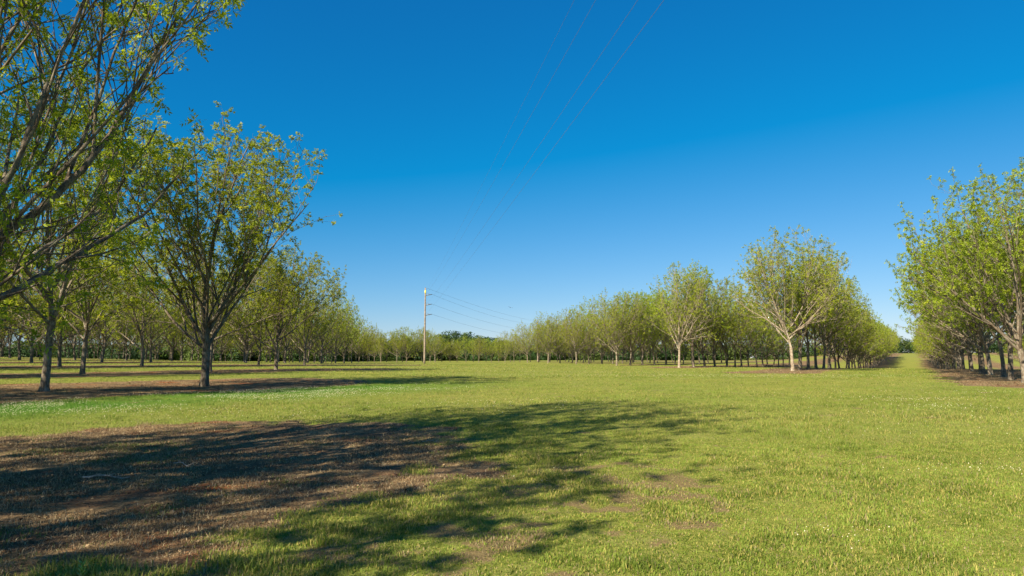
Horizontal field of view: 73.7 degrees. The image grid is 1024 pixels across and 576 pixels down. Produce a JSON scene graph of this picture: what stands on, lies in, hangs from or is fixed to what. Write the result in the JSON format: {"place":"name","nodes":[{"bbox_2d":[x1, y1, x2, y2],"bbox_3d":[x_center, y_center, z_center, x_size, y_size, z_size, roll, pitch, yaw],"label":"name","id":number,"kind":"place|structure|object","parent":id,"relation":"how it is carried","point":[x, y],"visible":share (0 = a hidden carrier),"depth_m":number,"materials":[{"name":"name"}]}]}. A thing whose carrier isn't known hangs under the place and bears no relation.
{"place":"outdoors","nodes":[
{"label":"outdoors","id":0,"kind":"place"},
{"bbox_2d":[0,353,1023,575],"bbox_3d":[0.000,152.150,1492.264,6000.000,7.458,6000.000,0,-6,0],"label":"ground","id":1,"kind":"structure","parent":0,"point":[905,360],"depth_m":10.41,"materials":[{"name":"green plant"}]},
{"bbox_2d":[0,270,44,359],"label":"pecan tree","id":2,"kind":"object","parent":1,"relation":"on","point":[18,342],"visible":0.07,"depth_m":97.53,"materials":[{"name":"green plant"}]},
{"bbox_2d":[0,231,48,337],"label":"pecan tree","id":3,"kind":"object","parent":1,"relation":"on","point":[23,301],"visible":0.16,"depth_m":62.87,"materials":[{"name":"green plant"}]},
{"bbox_2d":[0,277,67,357],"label":"pecan tree","id":4,"kind":"object","parent":1,"relation":"on","point":[9,344],"visible":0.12,"depth_m":113.20,"materials":[{"name":"green plant"}]},
{"bbox_2d":[0,248,79,362],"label":"pecan tree","id":5,"kind":"object","parent":1,"relation":"on","point":[38,325],"visible":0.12,"depth_m":82.08,"materials":[{"name":"green plant"}]},
{"bbox_2d":[33,283,92,345],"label":"pecan tree","id":6,"kind":"object","parent":1,"relation":"on","point":[58,337],"visible":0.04,"depth_m":120.31,"materials":[{"name":"green plant"}]},
{"bbox_2d":[5,219,129,366],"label":"pecan tree","id":7,"kind":"object","parent":1,"relation":"on","point":[59,357],"visible":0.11,"depth_m":67.33,"materials":[{"name":"green plant"}]},
{"bbox_2d":[0,67,159,391],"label":"pecan tree","id":8,"kind":"object","parent":1,"relation":"on","point":[44,385],"visible":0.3,"depth_m":31.32,"materials":[{"name":"green plant"}]},
{"bbox_2d":[2,191,164,373],"bbox_3d":[-32.101,-0.787,50.988,11.471,14.579,11.059,-3,-8,11],"label":"pecan tree","id":9,"kind":"object","parent":1,"relation":"on","point":[88,307],"visible":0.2,"depth_m":50.97,"materials":[{"name":"green plant"}]},
{"bbox_2d":[37,282,130,359],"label":"pecan tree","id":10,"kind":"object","parent":1,"relation":"on","point":[73,347],"visible":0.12,"depth_m":104.54,"materials":[{"name":"green plant"}]},
{"bbox_2d":[73,291,131,358],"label":"pecan tree","id":11,"kind":"object","parent":1,"relation":"on","point":[100,343],"visible":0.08,"depth_m":126.29,"materials":[{"name":"green plant"}]},
{"bbox_2d":[71,256,148,361],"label":"pecan tree","id":12,"kind":"object","parent":1,"relation":"on","point":[104,339],"visible":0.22,"depth_m":89.39,"materials":[{"name":"green plant"}]},
{"bbox_2d":[0,0,246,362],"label":"pecan tree","id":13,"kind":"object","parent":1,"relation":"on","point":[10,225],"visible":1,"depth_m":9.10,"materials":[{"name":"green plant"}]},
{"bbox_2d":[94,293,168,359],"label":"pecan tree","id":14,"kind":"object","parent":1,"relation":"on","point":[125,340],"visible":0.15,"depth_m":110.89,"materials":[{"name":"green plant"}]},
{"bbox_2d":[90,243,196,365],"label":"pecan tree","id":15,"kind":"object","parent":1,"relation":"on","point":[140,329],"visible":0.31,"depth_m":74.47,"materials":[{"name":"green plant"}]},
{"bbox_2d":[115,293,176,359],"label":"pecan tree","id":16,"kind":"object","parent":1,"relation":"on","point":[149,335],"visible":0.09,"depth_m":133.20,"materials":[{"name":"green plant"}]},
{"bbox_2d":[113,258,196,361],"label":"pecan tree","id":17,"kind":"object","parent":1,"relation":"on","point":[151,337],"visible":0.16,"depth_m":94.82,"materials":[{"name":"green plant"}]},
{"bbox_2d":[135,304,190,359],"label":"pecan tree","id":18,"kind":"object","parent":1,"relation":"on","point":[159,339],"visible":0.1,"depth_m":155.96,"materials":[{"name":"green plant"}]},
{"bbox_2d":[139,290,198,360],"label":"pecan tree","id":19,"kind":"object","parent":1,"relation":"on","point":[174,340],"visible":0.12,"depth_m":117.54,"materials":[{"name":"green plant"}]},
{"bbox_2d":[154,267,242,337],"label":"pecan tree","id":20,"kind":"object","parent":1,"relation":"on","point":[160,319],"visible":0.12,"depth_m":101.38,"materials":[{"name":"green plant"}]},
{"bbox_2d":[155,240,242,338],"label":"pecan tree","id":21,"kind":"object","parent":1,"relation":"on","point":[187,321],"visible":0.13,"depth_m":81.44,"materials":[{"name":"green plant"}]},
{"bbox_2d":[76,101,342,386],"bbox_3d":[-16.952,-2.277,37.736,13.377,15.677,17.434,3,-6,-36],"label":"pecan tree","id":22,"kind":"object","parent":1,"relation":"on","point":[257,203],"visible":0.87,"depth_m":37.02,"materials":[{"name":"green plant"}]},
{"bbox_2d":[117,209,309,371],"bbox_3d":[-26.539,0.292,59.434,14.010,14.223,12.275,-3,-7,27],"label":"pecan tree","id":23,"kind":"object","parent":1,"relation":"on","point":[260,283],"visible":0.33,"depth_m":60.14,"materials":[{"name":"green plant"}]},
{"bbox_2d":[197,318,245,360],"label":"pecan tree","id":24,"kind":"object","parent":1,"relation":"on","point":[223,340],"visible":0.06,"depth_m":145.73,"materials":[{"name":"green plant"}]},
{"bbox_2d":[223,300,272,361],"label":"pecan tree","id":25,"kind":"object","parent":1,"relation":"on","point":[242,332],"visible":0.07,"depth_m":130.25,"materials":[{"name":"green plant"}]},
{"bbox_2d":[214,267,292,362],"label":"pecan tree","id":26,"kind":"object","parent":1,"relation":"on","point":[243,339],"visible":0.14,"depth_m":108.11,"materials":[{"name":"green plant"}]},
{"bbox_2d":[228,265,304,364],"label":"pecan tree","id":27,"kind":"object","parent":1,"relation":"on","point":[261,335],"visible":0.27,"depth_m":86.93,"materials":[{"name":"green plant"}]},
{"bbox_2d":[209,236,347,369],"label":"pecan tree","id":28,"kind":"object","parent":1,"relation":"on","point":[284,293],"visible":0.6,"depth_m":66.72,"materials":[{"name":"green plant"}]},
{"bbox_2d":[249,280,317,362],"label":"pecan tree","id":29,"kind":"object","parent":1,"relation":"on","point":[286,347],"visible":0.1,"depth_m":115.31,"materials":[{"name":"green plant"}]},
{"bbox_2d":[254,299,316,361],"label":"pecan tree","id":30,"kind":"object","parent":1,"relation":"on","point":[301,331],"visible":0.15,"depth_m":138.11,"materials":[{"name":"green plant"}]},
{"bbox_2d":[283,302,317,361],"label":"pecan tree","id":31,"kind":"object","parent":1,"relation":"on","point":[298,351],"visible":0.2,"depth_m":166.44,"materials":[{"name":"green plant"}]},
{"bbox_2d":[264,265,347,364],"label":"pecan tree","id":32,"kind":"object","parent":1,"relation":"on","point":[322,322],"visible":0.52,"depth_m":95.17,"materials":[{"name":"green plant"}]},
{"bbox_2d":[290,289,334,362],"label":"pecan tree","id":33,"kind":"object","parent":1,"relation":"on","point":[313,335],"visible":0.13,"depth_m":144.22,"materials":[{"name":"green plant"}]},
{"bbox_2d":[290,278,358,363],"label":"pecan tree","id":34,"kind":"object","parent":1,"relation":"on","point":[336,327],"visible":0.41,"depth_m":122.57,"materials":[{"name":"green plant"}]},
{"bbox_2d":[301,304,353,362],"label":"pecan tree","id":35,"kind":"object","parent":1,"relation":"on","point":[323,349],"visible":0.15,"depth_m":173.37,"materials":[{"name":"green plant"}]},
{"bbox_2d":[299,299,362,362],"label":"pecan tree","id":36,"kind":"object","parent":1,"relation":"on","point":[344,331],"visible":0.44,"depth_m":151.20,"materials":[{"name":"green plant"}]},
{"bbox_2d":[329,311,365,362],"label":"pecan tree","id":37,"kind":"object","parent":1,"relation":"on","point":[351,339],"visible":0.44,"depth_m":179.45,"materials":[{"name":"green plant"}]},
{"bbox_2d":[348,317,382,361],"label":"pecan tree","id":38,"kind":"object","parent":1,"relation":"on","point":[376,328],"visible":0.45,"depth_m":238.16,"materials":[{"name":"green plant"}]},
{"bbox_2d":[354,332,380,361],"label":"pecan tree","id":39,"kind":"object","parent":1,"relation":"on","point":[364,347],"visible":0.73,"depth_m":236.87,"materials":[{"name":"green plant"}]},
{"bbox_2d":[365,331,391,361],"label":"pecan tree","id":40,"kind":"object","parent":1,"relation":"on","point":[379,348],"visible":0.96,"depth_m":234.80,"materials":[{"name":"green plant"}]},
{"bbox_2d":[382,328,409,361],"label":"pecan tree","id":41,"kind":"object","parent":1,"relation":"on","point":[395,344],"visible":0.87,"depth_m":231.00,"materials":[{"name":"green plant"}]},
{"bbox_2d":[393,326,419,361],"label":"pecan tree","id":42,"kind":"object","parent":1,"relation":"on","point":[411,342],"visible":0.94,"depth_m":230.89,"materials":[{"name":"green plant"}]},
{"bbox_2d":[408,327,436,361],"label":"pecan tree","id":43,"kind":"object","parent":1,"relation":"on","point":[421,336],"visible":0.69,"depth_m":237.27,"materials":[{"name":"green plant"}]},
{"bbox_2d":[423,288,431,363],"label":"utility pole","id":44,"kind":"object","parent":1,"relation":"on","point":[424,357],"visible":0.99,"depth_m":174.29,"materials":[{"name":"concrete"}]},
{"bbox_2d":[422,328,450,361],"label":"pecan tree","id":45,"kind":"object","parent":1,"relation":"on","point":[439,339],"visible":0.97,"depth_m":234.89,"materials":[{"name":"green plant"}]},
{"bbox_2d":[452,336,474,358],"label":"pecan tree","id":46,"kind":"object","parent":1,"relation":"on","point":[465,348],"visible":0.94,"depth_m":239.47,"materials":[{"name":"green plant"}]},
{"bbox_2d":[468,336,491,362],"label":"pecan tree","id":47,"kind":"object","parent":1,"relation":"on","point":[479,345],"visible":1,"depth_m":228.47,"materials":[{"name":"green plant"}]},
{"bbox_2d":[493,339,512,359],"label":"pecan tree","id":48,"kind":"object","parent":1,"relation":"on","point":[507,350],"visible":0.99,"depth_m":229.90,"materials":[{"name":"green plant"}]},
{"bbox_2d":[3,330,1016,361],"bbox_3d":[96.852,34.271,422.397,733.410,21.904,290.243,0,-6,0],"label":"distant woods","id":49,"kind":"object","parent":1,"relation":"on","point":[904,346],"visible":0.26,"depth_m":340.67,"materials":[{"name":"green plant"}]},
{"bbox_2d":[0,367,1023,548],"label":"clover flowers","id":50,"kind":"object","parent":1,"relation":"on","point":[361,413],"visible":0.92,"depth_m":25.20,"materials":[{"name":"white plant"}]},
{"bbox_2d":[508,323,540,362],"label":"pecan tree","id":51,"kind":"object","parent":1,"relation":"on","point":[522,340],"visible":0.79,"depth_m":225.04,"materials":[{"name":"green plant"}]},
{"bbox_2d":[524,312,567,362],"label":"pecan tree","id":52,"kind":"object","parent":1,"relation":"on","point":[543,335],"visible":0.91,"depth_m":196.55,"materials":[{"name":"green plant"}]},
{"bbox_2d":[538,314,575,362],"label":"pecan tree","id":53,"kind":"object","parent":1,"relation":"on","point":[557,344],"visible":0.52,"depth_m":203.12,"materials":[{"name":"green plant"}]},
{"bbox_2d":[558,317,588,362],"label":"pecan tree","id":54,"kind":"object","parent":1,"relation":"on","point":[575,344],"visible":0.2,"depth_m":209.22,"materials":[{"name":"green plant"}]},
{"bbox_2d":[551,305,600,363],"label":"pecan tree","id":55,"kind":"object","parent":1,"relation":"on","point":[573,332],"visible":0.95,"depth_m":167.21,"materials":[{"name":"green plant"}]},
{"bbox_2d":[561,296,611,363],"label":"pecan tree","id":56,"kind":"object","parent":1,"relation":"on","point":[584,327],"visible":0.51,"depth_m":173.59,"materials":[{"name":"green plant"}]},
{"bbox_2d":[579,306,621,363],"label":"pecan tree","id":57,"kind":"object","parent":1,"relation":"on","point":[600,338],"visible":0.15,"depth_m":180.52,"materials":[{"name":"green plant"}]},
{"bbox_2d":[595,315,629,363],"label":"pecan tree","id":58,"kind":"object","parent":1,"relation":"on","point":[614,340],"visible":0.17,"depth_m":187.13,"materials":[{"name":"green plant"}]},
{"bbox_2d":[579,289,654,365],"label":"pecan tree","id":59,"kind":"object","parent":1,"relation":"on","point":[611,323],"visible":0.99,"depth_m":137.22,"materials":[{"name":"green plant"}]},
{"bbox_2d":[598,288,667,364],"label":"pecan tree","id":60,"kind":"object","parent":1,"relation":"on","point":[642,329],"visible":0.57,"depth_m":143.18,"materials":[{"name":"green plant"}]},
{"bbox_2d":[606,288,669,364],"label":"pecan tree","id":61,"kind":"object","parent":1,"relation":"on","point":[652,327],"visible":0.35,"depth_m":151.31,"materials":[{"name":"green plant"}]},
{"bbox_2d":[628,292,673,364],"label":"pecan tree","id":62,"kind":"object","parent":1,"relation":"on","point":[652,350],"visible":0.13,"depth_m":157.31,"materials":[{"name":"green plant"}]},
{"bbox_2d":[647,286,688,363],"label":"pecan tree","id":63,"kind":"object","parent":1,"relation":"on","point":[665,347],"visible":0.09,"depth_m":164.83,"materials":[{"name":"green plant"}]},
{"bbox_2d":[663,298,695,363],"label":"pecan tree","id":64,"kind":"object","parent":1,"relation":"on","point":[676,352],"visible":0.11,"depth_m":170.11,"materials":[{"name":"green plant"}]},
{"bbox_2d":[639,261,726,367],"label":"pecan tree","id":65,"kind":"object","parent":1,"relation":"on","point":[692,306],"visible":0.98,"depth_m":108.97,"materials":[{"name":"green plant"}]},
{"bbox_2d":[647,259,728,366],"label":"pecan tree","id":66,"kind":"object","parent":1,"relation":"on","point":[706,285],"visible":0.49,"depth_m":116.08,"materials":[{"name":"green plant"}]},
{"bbox_2d":[660,285,736,366],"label":"pecan tree","id":67,"kind":"object","parent":1,"relation":"on","point":[701,338],"visible":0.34,"depth_m":122.24,"materials":[{"name":"green plant"}]},
{"bbox_2d":[680,277,750,366],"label":"pecan tree","id":68,"kind":"object","parent":1,"relation":"on","point":[713,351],"visible":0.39,"depth_m":129.43,"materials":[{"name":"green plant"}]},
{"bbox_2d":[682,278,765,366],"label":"pecan tree","id":69,"kind":"object","parent":1,"relation":"on","point":[743,327],"visible":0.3,"depth_m":134.44,"materials":[{"name":"green plant"}]},
{"bbox_2d":[719,294,764,366],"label":"pecan tree","id":70,"kind":"object","parent":1,"relation":"on","point":[731,330],"visible":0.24,"depth_m":142.47,"materials":[{"name":"green plant"}]},
{"bbox_2d":[719,285,772,366],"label":"pecan tree","id":71,"kind":"object","parent":1,"relation":"on","point":[741,365],"visible":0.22,"depth_m":148.98,"materials":[{"name":"green plant"}]},
{"bbox_2d":[725,303,781,366],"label":"pecan tree","id":72,"kind":"object","parent":1,"relation":"on","point":[757,342],"visible":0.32,"depth_m":154.91,"materials":[{"name":"green plant"}]},
{"bbox_2d":[738,302,781,366],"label":"pecan tree","id":73,"kind":"object","parent":1,"relation":"on","point":[755,355],"visible":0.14,"depth_m":162.04,"materials":[{"name":"green plant"}]},
{"bbox_2d":[738,305,793,366],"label":"pecan tree","id":74,"kind":"object","parent":1,"relation":"on","point":[762,350],"visible":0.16,"depth_m":169.21,"materials":[{"name":"green plant"}]},
{"bbox_2d":[749,306,790,365],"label":"pecan tree","id":75,"kind":"object","parent":1,"relation":"on","point":[766,352],"visible":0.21,"depth_m":175.28,"materials":[{"name":"green plant"}]},
{"bbox_2d":[746,313,796,365],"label":"pecan tree","id":76,"kind":"object","parent":1,"relation":"on","point":[782,346],"visible":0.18,"depth_m":181.03,"materials":[{"name":"green plant"}]},
{"bbox_2d":[734,237,849,369],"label":"pecan tree","id":77,"kind":"object","parent":1,"relation":"on","point":[797,323],"visible":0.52,"depth_m":89.41,"materials":[{"name":"green plant"}]},
{"bbox_2d":[728,224,856,370],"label":"pecan tree","id":78,"kind":"object","parent":1,"relation":"on","point":[774,300],"visible":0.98,"depth_m":83.14,"materials":[{"name":"green plant"}]},
{"bbox_2d":[744,250,848,368],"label":"pecan tree","id":79,"kind":"object","parent":1,"relation":"on","point":[807,343],"visible":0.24,"depth_m":96.61,"materials":[{"name":"green plant"}]},
{"bbox_2d":[777,246,860,367],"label":"pecan tree","id":80,"kind":"object","parent":1,"relation":"on","point":[815,345],"visible":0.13,"depth_m":102.80,"materials":[{"name":"green plant"}]},
{"bbox_2d":[781,254,865,367],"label":"pecan tree","id":81,"kind":"object","parent":1,"relation":"on","point":[825,346],"visible":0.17,"depth_m":109.90,"materials":[{"name":"green plant"}]},
{"bbox_2d":[784,270,871,367],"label":"pecan tree","id":82,"kind":"object","parent":1,"relation":"on","point":[828,350],"visible":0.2,"depth_m":116.64,"materials":[{"name":"green plant"}]},
{"bbox_2d":[801,291,863,367],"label":"pecan tree","id":83,"kind":"object","parent":1,"relation":"on","point":[837,343],"visible":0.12,"depth_m":122.78,"materials":[{"name":"green plant"}]},
{"bbox_2d":[805,287,870,367],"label":"pecan tree","id":84,"kind":"object","parent":1,"relation":"on","point":[834,351],"visible":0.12,"depth_m":129.15,"materials":[{"name":"green plant"}]},
{"bbox_2d":[808,289,877,367],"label":"pecan tree","id":85,"kind":"object","parent":1,"relation":"on","point":[838,350],"visible":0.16,"depth_m":136.11,"materials":[{"name":"green plant"}]},
{"bbox_2d":[817,312,873,367],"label":"pecan tree","id":86,"kind":"object","parent":1,"relation":"on","point":[853,341],"visible":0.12,"depth_m":149.21,"materials":[{"name":"green plant"}]},
{"bbox_2d":[818,316,879,367],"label":"pecan tree","id":87,"kind":"object","parent":1,"relation":"on","point":[873,346],"visible":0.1,"depth_m":162.28,"materials":[{"name":"green plant"}]},
{"bbox_2d":[816,297,884,367],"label":"pecan tree","id":88,"kind":"object","parent":1,"relation":"on","point":[867,341],"visible":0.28,"depth_m":142.59,"materials":[{"name":"green plant"}]},
{"bbox_2d":[823,304,885,367],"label":"pecan tree","id":89,"kind":"object","parent":1,"relation":"on","point":[873,321],"visible":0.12,"depth_m":169.49,"materials":[{"name":"green plant"}]},
{"bbox_2d":[845,308,893,367],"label":"pecan tree","id":90,"kind":"object","parent":1,"relation":"on","point":[878,327],"visible":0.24,"depth_m":173.94,"materials":[{"name":"green plant"}]},
{"bbox_2d":[913,328,966,368],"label":"pecan tree","id":91,"kind":"object","parent":1,"relation":"on","point":[949,362],"visible":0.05,"depth_m":141.56,"materials":[{"name":"green plant"}]},
{"bbox_2d":[904,298,985,368],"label":"pecan tree","id":92,"kind":"object","parent":1,"relation":"on","point":[961,354],"visible":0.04,"depth_m":95.94,"materials":[{"name":"green plant"}]},
{"bbox_2d":[914,276,987,369],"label":"pecan tree","id":93,"kind":"object","parent":1,"relation":"on","point":[949,334],"visible":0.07,"depth_m":89.18,"materials":[{"name":"green plant"}]},
{"bbox_2d":[884,157,1023,382],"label":"pecan tree","id":94,"kind":"object","parent":1,"relation":"on","point":[981,216],"visible":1,"depth_m":43.95,"materials":[{"name":"green plant"}]},
{"bbox_2d":[908,317,999,368],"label":"pecan tree","id":95,"kind":"object","parent":1,"relation":"on","point":[941,346],"visible":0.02,"depth_m":128.67,"materials":[{"name":"green plant"}]},
{"bbox_2d":[903,251,1006,371],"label":"pecan tree","id":96,"kind":"object","parent":1,"relation":"on","point":[975,341],"visible":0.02,"depth_m":76.56,"materials":[{"name":"green plant"}]},
{"bbox_2d":[894,278,1016,370],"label":"pecan tree","id":97,"kind":"object","parent":1,"relation":"on","point":[970,357],"visible":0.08,"depth_m":84.43,"materials":[{"name":"green plant"}]},
{"bbox_2d":[889,232,1023,374],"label":"pecan tree","id":98,"kind":"object","parent":1,"relation":"on","point":[987,344],"visible":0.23,"depth_m":65.21,"materials":[{"name":"green plant"}]},
{"bbox_2d":[895,230,1022,373],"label":"pecan tree","id":99,"kind":"object","parent":1,"relation":"on","point":[982,363],"visible":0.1,"depth_m":69.81,"materials":[{"name":"green plant"}]},
{"bbox_2d":[905,202,1023,379],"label":"pecan tree","id":100,"kind":"object","parent":1,"relation":"on","point":[1010,350],"visible":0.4,"depth_m":50.06,"materials":[{"name":"green plant"}]},
{"bbox_2d":[916,295,1012,368],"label":"pecan tree","id":101,"kind":"object","parent":1,"relation":"on","point":[957,359],"visible":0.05,"depth_m":108.43,"materials":[{"name":"green plant"}]},
{"bbox_2d":[929,206,1023,376],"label":"pecan tree","id":102,"kind":"object","parent":1,"relation":"on","point":[1002,361],"visible":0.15,"depth_m":56.56,"materials":[{"name":"green plant"}]},
{"bbox_2d":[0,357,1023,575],"bbox_3d":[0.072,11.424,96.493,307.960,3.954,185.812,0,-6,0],"label":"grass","id":103,"kind":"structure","parent":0,"point":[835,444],"depth_m":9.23,"materials":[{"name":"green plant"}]},
{"bbox_2d":[0,357,1023,575],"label":"dry grass","id":104,"kind":"structure","parent":0,"point":[434,449],"depth_m":9.51,"materials":[{"name":"plant"}]},
{"bbox_2d":[0,0,1023,357],"label":"sky","id":105,"kind":"structure","parent":0,"point":[722,123],"materials":[{"name":"blue"}]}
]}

